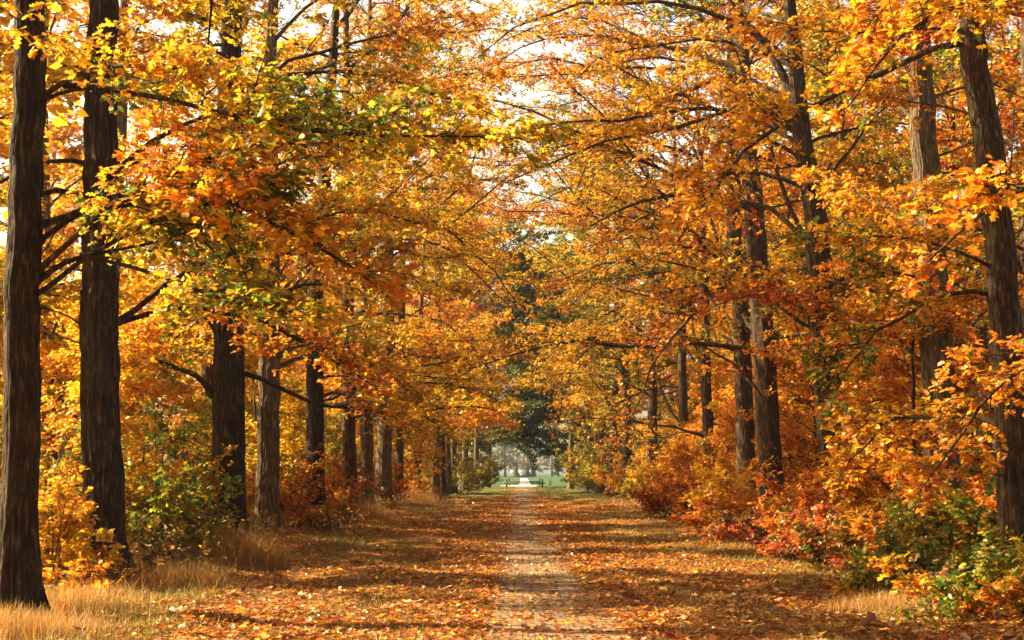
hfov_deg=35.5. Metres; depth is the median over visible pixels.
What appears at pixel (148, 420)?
young tree
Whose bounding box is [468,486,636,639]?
path
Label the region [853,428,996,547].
shrub
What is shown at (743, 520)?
shrub
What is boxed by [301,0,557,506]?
oak tree
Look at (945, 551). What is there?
weed
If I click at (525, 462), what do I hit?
park tree
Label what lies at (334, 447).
young tree
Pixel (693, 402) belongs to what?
woodland tree
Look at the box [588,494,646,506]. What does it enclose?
grass tuft
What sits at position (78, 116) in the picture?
woodland tree
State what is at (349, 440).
oak tree
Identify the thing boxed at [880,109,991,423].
woodland tree
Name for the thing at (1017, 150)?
woodland tree
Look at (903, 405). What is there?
young tree
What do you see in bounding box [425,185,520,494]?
woodland tree
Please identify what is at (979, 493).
shrub
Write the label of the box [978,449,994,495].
shrub
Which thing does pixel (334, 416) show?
young tree
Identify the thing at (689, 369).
woodland tree
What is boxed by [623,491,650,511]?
weed
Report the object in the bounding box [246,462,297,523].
shrub
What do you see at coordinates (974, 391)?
young tree
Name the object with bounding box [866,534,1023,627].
shrub
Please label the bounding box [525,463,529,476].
conical yew
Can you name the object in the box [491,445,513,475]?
park tree
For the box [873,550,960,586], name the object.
weed
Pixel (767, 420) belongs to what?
oak tree
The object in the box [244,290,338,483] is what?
young tree
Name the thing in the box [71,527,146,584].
shrub
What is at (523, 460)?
park tree
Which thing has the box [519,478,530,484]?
path
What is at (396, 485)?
shrub
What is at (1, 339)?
young tree
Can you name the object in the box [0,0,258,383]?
woodland tree
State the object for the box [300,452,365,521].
shrub
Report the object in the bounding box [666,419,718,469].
young tree
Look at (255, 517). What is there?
shrub
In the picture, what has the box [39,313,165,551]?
young tree
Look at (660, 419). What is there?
woodland tree
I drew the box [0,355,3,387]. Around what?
young tree
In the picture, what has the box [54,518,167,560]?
weed
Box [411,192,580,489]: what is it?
broadleaf tree
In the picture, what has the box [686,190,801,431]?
woodland tree
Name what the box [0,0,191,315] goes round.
woodland tree
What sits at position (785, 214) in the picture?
woodland tree
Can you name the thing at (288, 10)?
sky
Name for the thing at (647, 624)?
fallen leaves
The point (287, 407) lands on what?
young tree
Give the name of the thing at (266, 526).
weed
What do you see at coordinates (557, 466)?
tree
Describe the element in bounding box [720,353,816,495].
young tree
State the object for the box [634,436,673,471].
young tree
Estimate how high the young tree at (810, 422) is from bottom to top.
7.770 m
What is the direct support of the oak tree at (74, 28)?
on the ground at (495, 488)
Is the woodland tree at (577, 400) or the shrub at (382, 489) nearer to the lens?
the shrub at (382, 489)
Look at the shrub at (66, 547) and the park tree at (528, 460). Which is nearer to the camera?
the shrub at (66, 547)
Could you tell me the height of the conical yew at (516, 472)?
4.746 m
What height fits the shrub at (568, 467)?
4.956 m
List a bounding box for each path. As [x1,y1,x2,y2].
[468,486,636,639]
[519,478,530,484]
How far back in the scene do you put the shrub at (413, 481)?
103.82 m
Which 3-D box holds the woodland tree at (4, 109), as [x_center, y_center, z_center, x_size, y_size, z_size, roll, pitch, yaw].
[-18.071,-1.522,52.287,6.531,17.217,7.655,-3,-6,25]
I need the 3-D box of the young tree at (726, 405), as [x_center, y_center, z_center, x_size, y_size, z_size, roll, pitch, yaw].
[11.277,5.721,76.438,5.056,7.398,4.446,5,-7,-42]
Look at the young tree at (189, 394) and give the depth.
82.45 m
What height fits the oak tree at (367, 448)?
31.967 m
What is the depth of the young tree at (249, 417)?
62.39 m
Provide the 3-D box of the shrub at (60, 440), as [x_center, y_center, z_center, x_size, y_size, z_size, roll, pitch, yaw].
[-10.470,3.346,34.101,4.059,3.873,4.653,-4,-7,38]
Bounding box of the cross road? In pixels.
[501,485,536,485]
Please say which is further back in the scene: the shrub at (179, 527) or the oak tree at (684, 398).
the oak tree at (684, 398)
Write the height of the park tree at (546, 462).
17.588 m
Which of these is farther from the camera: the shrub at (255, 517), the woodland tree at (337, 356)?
the woodland tree at (337, 356)
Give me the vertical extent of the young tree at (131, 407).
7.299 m
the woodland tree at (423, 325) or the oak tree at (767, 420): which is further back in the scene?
the woodland tree at (423, 325)
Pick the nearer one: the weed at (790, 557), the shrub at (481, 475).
the weed at (790, 557)
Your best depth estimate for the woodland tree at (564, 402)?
159.74 m
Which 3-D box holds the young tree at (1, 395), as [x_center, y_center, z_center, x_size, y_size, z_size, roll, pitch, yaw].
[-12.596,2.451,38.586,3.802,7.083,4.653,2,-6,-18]
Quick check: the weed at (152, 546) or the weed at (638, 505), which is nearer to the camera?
the weed at (152, 546)
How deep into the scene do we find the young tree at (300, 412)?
57.06 m
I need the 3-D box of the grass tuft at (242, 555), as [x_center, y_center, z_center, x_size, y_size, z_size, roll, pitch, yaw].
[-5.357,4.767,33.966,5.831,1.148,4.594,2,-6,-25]
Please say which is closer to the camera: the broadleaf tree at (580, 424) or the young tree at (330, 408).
the young tree at (330, 408)
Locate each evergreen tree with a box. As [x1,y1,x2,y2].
[460,351,569,487]
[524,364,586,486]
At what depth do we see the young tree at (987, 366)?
36.94 m
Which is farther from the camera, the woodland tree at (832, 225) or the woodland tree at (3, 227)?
the woodland tree at (832, 225)
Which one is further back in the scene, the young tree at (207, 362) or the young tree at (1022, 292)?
the young tree at (207, 362)
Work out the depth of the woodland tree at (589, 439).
175.63 m
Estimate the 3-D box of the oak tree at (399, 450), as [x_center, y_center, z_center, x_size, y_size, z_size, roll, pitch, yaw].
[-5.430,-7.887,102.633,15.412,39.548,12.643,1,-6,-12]
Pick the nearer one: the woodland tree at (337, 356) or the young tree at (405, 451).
the woodland tree at (337, 356)
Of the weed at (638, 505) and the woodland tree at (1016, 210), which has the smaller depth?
the woodland tree at (1016, 210)
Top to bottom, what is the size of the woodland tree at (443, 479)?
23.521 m
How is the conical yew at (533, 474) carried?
on the ground at (495, 488)
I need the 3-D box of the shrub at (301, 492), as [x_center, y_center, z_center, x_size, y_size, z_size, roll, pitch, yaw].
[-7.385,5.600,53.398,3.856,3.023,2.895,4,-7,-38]
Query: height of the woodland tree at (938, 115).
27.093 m
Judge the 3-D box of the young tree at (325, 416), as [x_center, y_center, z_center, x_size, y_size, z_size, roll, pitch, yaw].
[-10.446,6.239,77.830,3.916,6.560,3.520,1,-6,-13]
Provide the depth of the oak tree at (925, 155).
37.84 m
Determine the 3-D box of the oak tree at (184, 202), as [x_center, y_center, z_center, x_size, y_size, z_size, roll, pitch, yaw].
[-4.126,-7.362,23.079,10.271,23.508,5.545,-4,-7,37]
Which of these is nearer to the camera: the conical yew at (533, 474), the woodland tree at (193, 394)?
the woodland tree at (193, 394)
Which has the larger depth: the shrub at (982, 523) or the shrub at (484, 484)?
the shrub at (484, 484)
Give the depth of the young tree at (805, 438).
79.92 m
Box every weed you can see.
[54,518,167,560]
[59,533,167,585]
[127,518,227,568]
[130,528,187,565]
[160,523,224,560]
[185,515,271,559]
[218,508,305,549]
[247,499,296,525]
[248,501,297,541]
[256,518,282,536]
[283,498,320,527]
[296,504,352,531]
[327,504,364,526]
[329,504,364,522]
[336,501,376,520]
[361,495,391,511]
[384,490,420,508]
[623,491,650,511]
[761,526,801,562]
[810,536,871,573]
[830,557,878,580]
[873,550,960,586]
[885,559,966,593]
[898,540,972,583]
[935,545,976,583]
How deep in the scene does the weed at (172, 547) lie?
31.05 m
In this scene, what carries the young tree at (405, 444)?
on the ground at (495, 488)
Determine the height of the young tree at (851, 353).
9.116 m
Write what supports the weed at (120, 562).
on the ground at (495, 488)
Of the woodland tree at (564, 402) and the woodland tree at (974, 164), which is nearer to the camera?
the woodland tree at (974, 164)
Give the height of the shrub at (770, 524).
2.339 m
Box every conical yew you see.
[514,464,518,476]
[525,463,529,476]
[531,469,536,476]
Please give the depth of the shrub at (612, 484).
104.13 m
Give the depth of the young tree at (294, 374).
72.01 m
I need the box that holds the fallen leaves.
[1,487,1023,639]
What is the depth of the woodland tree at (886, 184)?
69.92 m
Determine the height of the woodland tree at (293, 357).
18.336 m
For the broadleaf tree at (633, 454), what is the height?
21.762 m
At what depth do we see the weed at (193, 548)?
35.14 m
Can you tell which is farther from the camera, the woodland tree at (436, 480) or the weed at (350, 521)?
the woodland tree at (436, 480)
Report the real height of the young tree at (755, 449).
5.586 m
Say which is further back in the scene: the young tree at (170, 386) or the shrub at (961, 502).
the young tree at (170, 386)
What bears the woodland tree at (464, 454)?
on the ground at (495, 488)
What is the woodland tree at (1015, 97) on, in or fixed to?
on the ground at (495, 488)
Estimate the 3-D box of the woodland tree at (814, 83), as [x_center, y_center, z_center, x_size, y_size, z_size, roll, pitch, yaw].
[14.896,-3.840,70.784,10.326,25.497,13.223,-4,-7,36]
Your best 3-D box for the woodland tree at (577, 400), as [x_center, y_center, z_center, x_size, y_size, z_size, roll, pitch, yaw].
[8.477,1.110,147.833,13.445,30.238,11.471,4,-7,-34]
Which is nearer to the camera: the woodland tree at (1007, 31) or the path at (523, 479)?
the woodland tree at (1007, 31)
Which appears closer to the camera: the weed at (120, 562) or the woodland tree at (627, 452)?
the weed at (120, 562)
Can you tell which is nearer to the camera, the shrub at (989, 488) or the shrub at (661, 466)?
the shrub at (989, 488)
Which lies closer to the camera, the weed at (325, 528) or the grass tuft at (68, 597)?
the grass tuft at (68, 597)
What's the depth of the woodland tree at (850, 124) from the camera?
77.51 m
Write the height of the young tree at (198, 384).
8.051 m
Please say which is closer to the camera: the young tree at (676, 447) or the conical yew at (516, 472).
the young tree at (676, 447)
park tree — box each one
[486,429,528,476]
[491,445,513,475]
[498,443,528,469]
[507,446,536,469]
[520,438,543,472]
[521,444,542,472]
[538,434,565,476]
[543,432,564,475]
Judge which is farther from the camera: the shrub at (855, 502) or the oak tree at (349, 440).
the oak tree at (349, 440)
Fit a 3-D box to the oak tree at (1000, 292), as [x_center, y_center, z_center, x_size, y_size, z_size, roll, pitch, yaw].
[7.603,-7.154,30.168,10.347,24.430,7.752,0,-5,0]
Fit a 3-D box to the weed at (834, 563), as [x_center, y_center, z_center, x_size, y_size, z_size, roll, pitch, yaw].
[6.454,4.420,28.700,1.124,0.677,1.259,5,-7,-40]
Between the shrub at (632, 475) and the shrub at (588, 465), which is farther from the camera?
the shrub at (588, 465)
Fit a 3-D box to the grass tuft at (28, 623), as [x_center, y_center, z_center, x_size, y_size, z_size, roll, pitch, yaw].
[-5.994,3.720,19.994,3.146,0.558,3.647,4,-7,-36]
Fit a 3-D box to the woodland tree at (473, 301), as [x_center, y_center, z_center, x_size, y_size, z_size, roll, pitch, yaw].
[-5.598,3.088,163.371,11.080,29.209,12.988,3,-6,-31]
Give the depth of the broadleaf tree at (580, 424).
194.68 m
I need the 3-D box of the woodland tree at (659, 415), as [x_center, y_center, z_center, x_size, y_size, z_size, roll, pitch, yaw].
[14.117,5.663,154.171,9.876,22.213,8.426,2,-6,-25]
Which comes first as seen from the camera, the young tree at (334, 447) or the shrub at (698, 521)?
the shrub at (698, 521)
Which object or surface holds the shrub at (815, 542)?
on the ground at (495, 488)
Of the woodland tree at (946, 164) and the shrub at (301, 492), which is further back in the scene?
the woodland tree at (946, 164)
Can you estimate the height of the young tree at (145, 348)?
8.256 m
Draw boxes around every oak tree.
[0,0,98,67]
[0,0,440,579]
[0,0,576,618]
[62,0,512,540]
[172,0,474,537]
[177,0,542,529]
[282,0,549,515]
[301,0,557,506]
[306,0,560,512]
[333,0,556,501]
[408,14,549,419]
[433,0,988,517]
[473,0,988,518]
[481,0,911,511]
[482,5,785,480]
[483,0,835,471]
[511,95,726,477]
[650,0,1023,553]
[691,0,1023,522]
[807,0,1023,515]
[840,0,1023,296]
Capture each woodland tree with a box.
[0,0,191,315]
[0,0,218,542]
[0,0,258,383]
[0,26,75,405]
[0,93,83,407]
[3,116,175,410]
[63,90,199,429]
[127,0,358,415]
[127,4,371,506]
[150,244,256,465]
[243,151,342,437]
[289,163,376,441]
[292,268,306,375]
[306,235,377,447]
[338,276,409,382]
[356,153,481,499]
[376,228,509,495]
[376,287,433,471]
[378,304,441,462]
[392,194,498,498]
[397,196,525,492]
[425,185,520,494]
[426,220,512,439]
[427,216,533,489]
[516,127,696,496]
[521,233,639,488]
[525,174,654,492]
[529,169,662,490]
[533,181,695,494]
[608,187,726,449]
[626,291,697,455]
[631,255,694,451]
[638,141,762,431]
[638,199,750,439]
[643,289,691,437]
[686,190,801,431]
[688,0,919,400]
[688,163,794,418]
[697,134,840,462]
[698,0,916,411]
[699,169,831,442]
[722,0,970,448]
[783,144,891,360]
[785,165,905,436]
[806,14,959,387]
[817,24,975,426]
[830,0,1020,495]
[830,1,1023,444]
[839,20,1020,466]
[865,131,974,425]
[880,69,1019,428]
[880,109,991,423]
[909,66,1020,387]
[967,130,1023,217]
[985,25,1020,242]
[998,39,1020,172]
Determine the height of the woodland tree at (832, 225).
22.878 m
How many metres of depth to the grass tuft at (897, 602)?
22.96 m
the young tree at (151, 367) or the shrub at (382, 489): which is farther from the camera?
the shrub at (382, 489)
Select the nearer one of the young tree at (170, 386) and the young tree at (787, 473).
the young tree at (170, 386)
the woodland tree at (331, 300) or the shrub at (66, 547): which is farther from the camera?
the woodland tree at (331, 300)
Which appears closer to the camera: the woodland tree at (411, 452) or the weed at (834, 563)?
the weed at (834, 563)
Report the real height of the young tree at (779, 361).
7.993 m
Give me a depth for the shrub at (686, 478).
73.89 m
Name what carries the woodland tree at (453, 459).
on the ground at (495, 488)
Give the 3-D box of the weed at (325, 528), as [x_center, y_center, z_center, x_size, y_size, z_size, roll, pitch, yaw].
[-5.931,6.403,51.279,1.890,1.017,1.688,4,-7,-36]
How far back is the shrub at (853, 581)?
25.84 m
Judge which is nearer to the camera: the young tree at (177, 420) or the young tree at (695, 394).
the young tree at (177, 420)
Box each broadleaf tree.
[410,302,507,468]
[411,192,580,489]
[475,225,614,488]
[557,320,646,487]
[605,351,661,470]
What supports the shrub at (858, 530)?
on the ground at (495, 488)
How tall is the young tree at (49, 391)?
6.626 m
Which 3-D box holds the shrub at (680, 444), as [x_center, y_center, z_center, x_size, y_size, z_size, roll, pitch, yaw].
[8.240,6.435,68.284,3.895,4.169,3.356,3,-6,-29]
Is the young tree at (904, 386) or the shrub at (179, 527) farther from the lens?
the young tree at (904, 386)
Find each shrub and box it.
[0,399,138,560]
[38,460,109,585]
[42,552,120,596]
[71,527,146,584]
[122,396,246,562]
[127,431,245,544]
[133,487,209,557]
[203,487,270,539]
[246,443,346,528]
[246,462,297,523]
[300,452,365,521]
[327,459,377,507]
[329,458,387,494]
[373,456,409,496]
[392,459,429,485]
[403,456,439,500]
[425,454,505,493]
[457,456,502,490]
[548,445,608,489]
[560,435,641,497]
[561,416,660,493]
[586,448,664,500]
[614,459,666,504]
[628,471,697,517]
[631,444,702,496]
[652,423,736,511]
[665,486,708,522]
[668,454,757,495]
[669,486,762,536]
[677,443,782,525]
[692,479,832,534]
[697,497,783,544]
[715,501,838,559]
[747,462,883,544]
[769,505,872,571]
[810,535,997,598]
[813,446,967,534]
[823,480,960,562]
[826,499,1003,580]
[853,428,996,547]
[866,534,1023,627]
[887,480,997,560]
[940,512,1023,592]
[962,477,984,503]
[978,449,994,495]
[982,455,996,509]
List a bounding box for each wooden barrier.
[504,479,544,487]
[508,478,540,484]
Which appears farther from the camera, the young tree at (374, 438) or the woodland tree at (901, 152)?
the young tree at (374, 438)
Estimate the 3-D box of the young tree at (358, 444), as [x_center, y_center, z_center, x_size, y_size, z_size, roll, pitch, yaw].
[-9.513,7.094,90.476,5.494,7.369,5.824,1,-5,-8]
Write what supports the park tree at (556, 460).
on the ground at (495, 488)
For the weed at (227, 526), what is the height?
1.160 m
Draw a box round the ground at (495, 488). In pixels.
[9,473,1021,639]
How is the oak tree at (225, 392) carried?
on the ground at (495, 488)
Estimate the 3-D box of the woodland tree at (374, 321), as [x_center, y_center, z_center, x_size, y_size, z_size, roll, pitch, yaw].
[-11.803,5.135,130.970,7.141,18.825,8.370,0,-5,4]
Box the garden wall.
[509,470,531,476]
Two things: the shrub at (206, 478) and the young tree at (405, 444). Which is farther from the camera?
the young tree at (405, 444)
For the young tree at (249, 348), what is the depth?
54.73 m
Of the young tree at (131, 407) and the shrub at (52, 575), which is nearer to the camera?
the shrub at (52, 575)
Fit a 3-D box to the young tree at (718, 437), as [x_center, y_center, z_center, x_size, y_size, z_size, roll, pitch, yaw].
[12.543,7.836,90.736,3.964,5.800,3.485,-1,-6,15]
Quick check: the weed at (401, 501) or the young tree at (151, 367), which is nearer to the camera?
the young tree at (151, 367)
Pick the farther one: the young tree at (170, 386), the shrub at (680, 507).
the shrub at (680, 507)
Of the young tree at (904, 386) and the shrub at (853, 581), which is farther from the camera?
the young tree at (904, 386)
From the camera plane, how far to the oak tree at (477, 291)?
153.78 m
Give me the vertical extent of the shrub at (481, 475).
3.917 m
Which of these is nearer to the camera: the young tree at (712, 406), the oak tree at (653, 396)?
the young tree at (712, 406)
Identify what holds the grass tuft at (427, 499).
on the ground at (495, 488)
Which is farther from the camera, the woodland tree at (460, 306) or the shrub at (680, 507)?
the woodland tree at (460, 306)
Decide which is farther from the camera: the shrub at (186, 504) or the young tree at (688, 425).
the young tree at (688, 425)
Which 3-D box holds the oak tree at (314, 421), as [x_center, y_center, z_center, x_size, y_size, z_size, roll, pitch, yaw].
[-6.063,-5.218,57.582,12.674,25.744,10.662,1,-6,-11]
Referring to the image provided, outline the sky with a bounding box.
[0,0,1020,472]
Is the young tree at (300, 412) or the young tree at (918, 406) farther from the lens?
the young tree at (918, 406)
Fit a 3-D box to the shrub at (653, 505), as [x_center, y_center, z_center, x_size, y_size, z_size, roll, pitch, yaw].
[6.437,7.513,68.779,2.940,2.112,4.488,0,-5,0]
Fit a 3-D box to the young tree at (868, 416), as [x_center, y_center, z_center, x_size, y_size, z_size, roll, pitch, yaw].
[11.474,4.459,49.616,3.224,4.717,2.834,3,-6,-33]
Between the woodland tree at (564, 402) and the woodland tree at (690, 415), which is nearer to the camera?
the woodland tree at (690, 415)
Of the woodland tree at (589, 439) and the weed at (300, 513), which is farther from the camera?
the woodland tree at (589, 439)
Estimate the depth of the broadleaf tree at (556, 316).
183.20 m
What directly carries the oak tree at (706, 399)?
on the ground at (495, 488)
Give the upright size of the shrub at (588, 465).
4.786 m
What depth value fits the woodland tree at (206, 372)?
63.25 m
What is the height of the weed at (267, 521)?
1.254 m
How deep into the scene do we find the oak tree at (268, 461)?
48.35 m
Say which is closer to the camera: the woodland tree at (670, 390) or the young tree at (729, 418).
the young tree at (729, 418)
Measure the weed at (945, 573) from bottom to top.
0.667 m
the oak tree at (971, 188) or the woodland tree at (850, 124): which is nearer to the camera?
the oak tree at (971, 188)
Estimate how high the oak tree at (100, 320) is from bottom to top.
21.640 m
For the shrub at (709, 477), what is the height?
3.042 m
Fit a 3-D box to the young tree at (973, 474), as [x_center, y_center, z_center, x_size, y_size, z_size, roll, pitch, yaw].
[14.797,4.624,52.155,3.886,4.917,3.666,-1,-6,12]
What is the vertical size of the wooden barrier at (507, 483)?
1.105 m
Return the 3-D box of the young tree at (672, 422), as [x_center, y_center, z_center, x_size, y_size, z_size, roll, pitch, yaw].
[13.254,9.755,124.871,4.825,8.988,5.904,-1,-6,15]
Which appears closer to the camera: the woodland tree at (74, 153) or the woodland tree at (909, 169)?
the woodland tree at (74, 153)
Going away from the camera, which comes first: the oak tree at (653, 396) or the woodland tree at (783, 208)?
the woodland tree at (783, 208)
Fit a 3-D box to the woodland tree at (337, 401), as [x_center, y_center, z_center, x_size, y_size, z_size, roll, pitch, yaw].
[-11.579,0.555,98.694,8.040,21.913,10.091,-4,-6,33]
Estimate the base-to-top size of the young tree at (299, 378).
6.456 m
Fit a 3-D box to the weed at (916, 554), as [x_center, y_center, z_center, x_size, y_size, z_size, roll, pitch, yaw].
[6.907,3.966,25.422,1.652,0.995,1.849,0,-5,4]
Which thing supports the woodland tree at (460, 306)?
on the ground at (495, 488)
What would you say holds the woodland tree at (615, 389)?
on the ground at (495, 488)
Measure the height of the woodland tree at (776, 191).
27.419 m
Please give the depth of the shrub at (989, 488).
29.72 m
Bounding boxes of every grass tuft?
[0,594,177,639]
[41,576,165,616]
[74,555,273,594]
[164,520,332,571]
[348,495,418,519]
[394,484,456,505]
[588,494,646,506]
[793,587,954,617]
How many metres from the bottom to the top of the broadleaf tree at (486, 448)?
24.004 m
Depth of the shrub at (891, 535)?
28.29 m
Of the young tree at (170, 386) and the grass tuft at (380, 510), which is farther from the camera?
the grass tuft at (380, 510)
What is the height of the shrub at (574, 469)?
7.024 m
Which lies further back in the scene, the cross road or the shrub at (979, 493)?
the cross road
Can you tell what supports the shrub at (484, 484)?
on the ground at (495, 488)
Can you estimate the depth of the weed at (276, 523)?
37.96 m
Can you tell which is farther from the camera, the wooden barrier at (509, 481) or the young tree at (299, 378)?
the wooden barrier at (509, 481)
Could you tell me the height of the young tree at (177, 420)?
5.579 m
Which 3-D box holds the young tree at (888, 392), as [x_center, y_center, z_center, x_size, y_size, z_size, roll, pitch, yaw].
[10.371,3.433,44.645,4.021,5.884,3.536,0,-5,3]
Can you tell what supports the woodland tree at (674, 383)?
on the ground at (495, 488)
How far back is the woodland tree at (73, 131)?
72.54 m
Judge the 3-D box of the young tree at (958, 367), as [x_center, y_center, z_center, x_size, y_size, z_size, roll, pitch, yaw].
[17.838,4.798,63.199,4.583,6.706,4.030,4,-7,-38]
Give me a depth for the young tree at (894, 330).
37.49 m
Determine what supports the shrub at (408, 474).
on the ground at (495, 488)
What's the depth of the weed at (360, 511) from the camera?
63.20 m
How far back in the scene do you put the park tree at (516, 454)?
683.17 m
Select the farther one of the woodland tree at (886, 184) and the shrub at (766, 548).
the woodland tree at (886, 184)
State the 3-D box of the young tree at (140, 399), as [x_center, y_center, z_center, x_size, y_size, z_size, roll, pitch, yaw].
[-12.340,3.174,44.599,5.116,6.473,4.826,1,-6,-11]
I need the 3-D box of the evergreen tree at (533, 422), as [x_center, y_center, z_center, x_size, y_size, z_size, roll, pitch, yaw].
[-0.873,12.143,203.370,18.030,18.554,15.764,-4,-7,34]
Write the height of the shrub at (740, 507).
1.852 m
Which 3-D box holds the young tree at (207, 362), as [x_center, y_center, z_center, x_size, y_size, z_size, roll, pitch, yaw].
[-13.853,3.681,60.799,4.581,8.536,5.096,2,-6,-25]
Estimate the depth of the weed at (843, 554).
31.22 m
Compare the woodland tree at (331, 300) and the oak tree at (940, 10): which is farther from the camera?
the woodland tree at (331, 300)
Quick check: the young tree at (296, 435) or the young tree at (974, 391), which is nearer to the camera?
the young tree at (974, 391)
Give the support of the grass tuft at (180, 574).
on the ground at (495, 488)
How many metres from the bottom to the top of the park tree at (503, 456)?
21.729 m
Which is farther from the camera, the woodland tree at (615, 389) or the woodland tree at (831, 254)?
the woodland tree at (615, 389)
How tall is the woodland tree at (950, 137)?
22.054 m
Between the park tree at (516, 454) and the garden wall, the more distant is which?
the park tree at (516, 454)
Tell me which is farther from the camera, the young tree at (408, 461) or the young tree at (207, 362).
the young tree at (408, 461)
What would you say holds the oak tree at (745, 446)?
on the ground at (495, 488)
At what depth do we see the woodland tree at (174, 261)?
76.30 m
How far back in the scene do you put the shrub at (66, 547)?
27.22 m
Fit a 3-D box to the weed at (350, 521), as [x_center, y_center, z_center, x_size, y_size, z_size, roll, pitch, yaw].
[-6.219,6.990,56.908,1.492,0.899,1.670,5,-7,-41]
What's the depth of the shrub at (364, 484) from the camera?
71.92 m
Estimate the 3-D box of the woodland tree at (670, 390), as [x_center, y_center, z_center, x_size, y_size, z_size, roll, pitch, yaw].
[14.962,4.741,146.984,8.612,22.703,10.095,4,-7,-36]
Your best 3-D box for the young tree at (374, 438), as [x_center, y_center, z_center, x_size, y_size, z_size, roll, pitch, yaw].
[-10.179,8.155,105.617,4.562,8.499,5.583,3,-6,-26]
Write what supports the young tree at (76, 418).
on the ground at (495, 488)
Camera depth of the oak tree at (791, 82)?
50.06 m
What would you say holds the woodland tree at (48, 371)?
on the ground at (495, 488)
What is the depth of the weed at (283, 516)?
48.16 m
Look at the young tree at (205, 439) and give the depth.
49.86 m
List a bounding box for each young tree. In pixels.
[0,259,56,483]
[0,285,51,534]
[0,340,65,511]
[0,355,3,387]
[1,301,166,516]
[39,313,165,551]
[41,238,199,553]
[53,264,186,530]
[53,325,158,476]
[54,322,149,537]
[120,315,211,471]
[120,357,203,542]
[120,389,165,529]
[151,399,245,514]
[153,362,201,466]
[155,395,198,468]
[170,278,310,523]
[183,371,281,512]
[185,284,329,524]
[194,394,298,503]
[196,371,305,507]
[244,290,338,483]
[246,384,305,505]
[248,365,332,494]
[251,383,305,513]
[288,385,331,502]
[291,412,342,486]
[293,426,357,503]
[296,372,339,479]
[303,383,376,476]
[332,412,395,487]
[373,427,410,479]
[392,438,430,476]
[404,445,432,487]
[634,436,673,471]
[657,390,698,461]
[661,431,695,467]
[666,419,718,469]
[674,364,756,474]
[693,369,735,481]
[699,396,757,494]
[701,420,735,468]
[705,368,799,483]
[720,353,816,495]
[725,422,796,487]
[734,315,869,513]
[735,397,813,491]
[777,336,908,500]
[786,396,815,482]
[788,246,979,523]
[807,335,911,508]
[809,230,995,517]
[812,340,922,518]
[859,399,909,497]
[863,376,922,447]
[905,394,974,451]
[908,366,994,467]
[915,389,994,503]
[955,341,994,490]
[973,323,991,401]
[975,291,1023,487]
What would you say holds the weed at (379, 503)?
on the ground at (495, 488)

